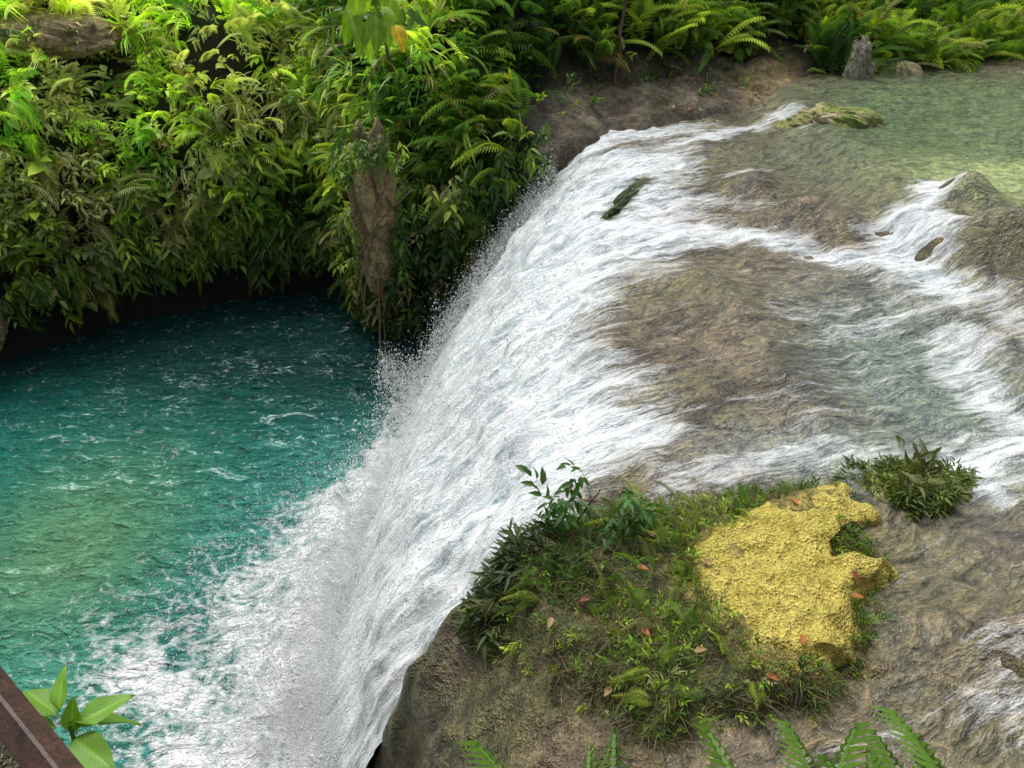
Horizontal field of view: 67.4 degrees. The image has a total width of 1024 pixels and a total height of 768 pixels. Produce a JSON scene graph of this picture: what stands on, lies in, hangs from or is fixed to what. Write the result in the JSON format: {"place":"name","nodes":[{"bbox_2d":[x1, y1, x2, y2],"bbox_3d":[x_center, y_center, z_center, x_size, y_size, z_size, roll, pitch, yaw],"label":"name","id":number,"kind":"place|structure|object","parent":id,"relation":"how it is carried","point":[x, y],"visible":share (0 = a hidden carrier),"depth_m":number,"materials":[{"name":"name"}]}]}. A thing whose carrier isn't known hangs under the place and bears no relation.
{"place":"outdoors","nodes":[
{"label":"outdoors","id":0,"kind":"place"},
{"bbox_2d":[0,290,451,767],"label":"pool water","id":1,"kind":"structure","parent":0,"point":[99,430],"depth_m":12.92,"materials":[{"name":"teal liquid"}]},
{"bbox_2d":[8,148,601,767],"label":"water spray","id":2,"kind":"object","parent":1,"relation":"on","point":[430,358],"visible":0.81,"depth_m":9.87,"materials":[{"name":"white liquid"}]},
{"bbox_2d":[292,135,624,767],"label":"waterfall","id":3,"kind":"structure","parent":0,"point":[588,446],"depth_m":9.23,"materials":[{"name":"liquid"}]},
{"bbox_2d":[0,0,1023,767],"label":"ground","id":4,"kind":"structure","parent":0,"point":[454,694],"depth_m":15.78,"materials":[{"name":"soil"}]},
{"bbox_2d":[0,300,8,350],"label":"limestone boulder","id":5,"kind":"object","parent":4,"relation":"on","point":[4,324],"visible":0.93,"depth_m":15.97,"materials":[{"name":"grey stone"}]},
{"bbox_2d":[0,666,83,767],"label":"metal railing","id":6,"kind":"object","parent":4,"relation":"on","point":[29,737],"visible":1,"depth_m":0.94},
{"bbox_2d":[0,8,123,59],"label":"limestone boulder","id":7,"kind":"object","parent":4,"relation":"on","point":[55,37],"visible":0.81,"depth_m":15.90,"materials":[{"name":"grey stone"}]},
{"bbox_2d":[23,665,140,767],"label":"leafy plant","id":8,"kind":"object","parent":4,"relation":"on","point":[90,749],"visible":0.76,"depth_m":2.14,"materials":[{"name":"green plant"}]},
{"bbox_2d":[0,0,555,347],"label":"cliff foliage","id":9,"kind":"object","parent":4,"relation":"on","point":[313,242],"visible":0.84,"depth_m":16.47,"materials":[{"name":"green plant"}]},
{"bbox_2d":[326,0,426,80],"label":"broadleaf plant","id":10,"kind":"object","parent":9,"relation":"on","point":[374,30],"visible":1,"depth_m":13.91,"materials":[{"name":"green plant"}]},
{"bbox_2d":[342,117,401,318],"bbox_3d":[-2.801,-3.299,16.002,1.064,4.337,1.673,0,35,0],"label":"limestone boulder","id":11,"kind":"object","parent":4,"relation":"on","point":[364,201],"visible":0.59,"depth_m":15.26,"materials":[{"name":"grey stone"}]},
{"bbox_2d":[347,152,412,387],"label":"hanging roots","id":12,"kind":"object","parent":11,"relation":"hanging from","point":[373,229],"visible":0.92,"depth_m":15.22,"materials":[{"name":"brown plant"}]},
{"bbox_2d":[515,458,676,553],"bbox_3d":[0.670,1.035,6.455,1.287,0.769,0.724,0,35,0],"label":"shrub plant","id":13,"kind":"object","parent":4,"relation":"on","point":[562,512],"visible":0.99,"depth_m":6.40,"materials":[{"name":"green plant"}]},
{"bbox_2d":[600,181,638,218],"bbox_3d":[2.037,-3.169,13.356,0.269,0.500,2.257,18,39,24],"label":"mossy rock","id":14,"kind":"object","parent":4,"relation":"on","point":[622,198],"visible":0.42,"depth_m":12.93,"materials":[{"name":"green stone"}]},
{"bbox_2d":[613,0,625,84],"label":"sapling tree","id":15,"kind":"object","parent":4,"relation":"on","point":[619,42],"visible":0.82,"depth_m":17.02,"materials":[{"name":"brown plant"}]},
{"bbox_2d":[541,521,751,694],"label":"dead twigs","id":16,"kind":"object","parent":4,"relation":"on","point":[625,603],"visible":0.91,"depth_m":5.88,"materials":[{"name":"brown wood"}]},
{"bbox_2d":[451,473,905,765],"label":"mound grass","id":17,"kind":"structure","parent":4,"relation":"on","point":[497,581],"depth_m":5.96,"materials":[{"name":"green plant"}]},
{"bbox_2d":[456,704,946,767],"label":"fern plant","id":18,"kind":"object","parent":4,"relation":"on","point":[925,759],"visible":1,"depth_m":3.07,"materials":[{"name":"green plant"}]},
{"bbox_2d":[547,72,863,696],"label":"fallen leaves","id":19,"kind":"object","parent":4,"relation":"on","point":[607,691],"visible":0.93,"depth_m":5.87,"materials":[{"name":"brown plant"}]},
{"bbox_2d":[399,0,1023,287],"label":"shrub foliage","id":20,"kind":"object","parent":4,"relation":"on","point":[976,32],"visible":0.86,"depth_m":17.68,"materials":[{"name":"green plant"}]},
{"bbox_2d":[692,481,899,685],"bbox_3d":[2.415,1.471,6.349,2.500,0.381,1.622,-23,41,-30],"label":"yellow rock","id":21,"kind":"object","parent":4,"relation":"on","point":[790,580],"visible":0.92,"depth_m":6.11,"materials":[{"name":"stone"}]},
{"bbox_2d":[774,102,886,128],"bbox_3d":[6.567,-5.310,15.842,2.208,0.892,1.157,0,35,0],"label":"mossy rock","id":22,"kind":"object","parent":4,"relation":"on","point":[831,113],"visible":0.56,"depth_m":15.45,"materials":[{"name":"green stone"}]},
{"bbox_2d":[841,32,874,78],"bbox_3d":[8.295,-7.391,18.545,0.814,2.036,0.676,-14,37,-19],"label":"rock stump","id":23,"kind":"object","parent":4,"relation":"on","point":[857,67],"visible":0.58,"depth_m":18.14,"materials":[{"name":"stone"}]},
{"bbox_2d":[873,58,922,75],"bbox_3d":[9.137,-7.537,18.985,1.988,1.004,0.881,0,35,0],"label":"mossy rock","id":24,"kind":"object","parent":4,"relation":"on","point":[907,68],"visible":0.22,"depth_m":18.63,"materials":[{"name":"stone"}]},
{"bbox_2d":[829,435,985,525],"bbox_3d":[3.754,0.876,7.062,1.537,0.805,0.953,0,35,0],"label":"grass tuft","id":25,"kind":"object","parent":4,"relation":"on","point":[925,491],"visible":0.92,"depth_m":7.07,"materials":[{"name":"green plant"}]},
{"bbox_2d":[861,466,972,506],"bbox_3d":[3.770,1.018,7.240,1.148,0.344,0.625,0,35,0],"label":"mossy rock","id":26,"kind":"object","parent":4,"relation":"on","point":[879,496],"visible":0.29,"depth_m":7.14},
{"bbox_2d":[601,56,1023,767],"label":"stream water","id":27,"kind":"structure","parent":0,"point":[747,342],"depth_m":9.34,"materials":[{"name":"white liquid"}]}
]}

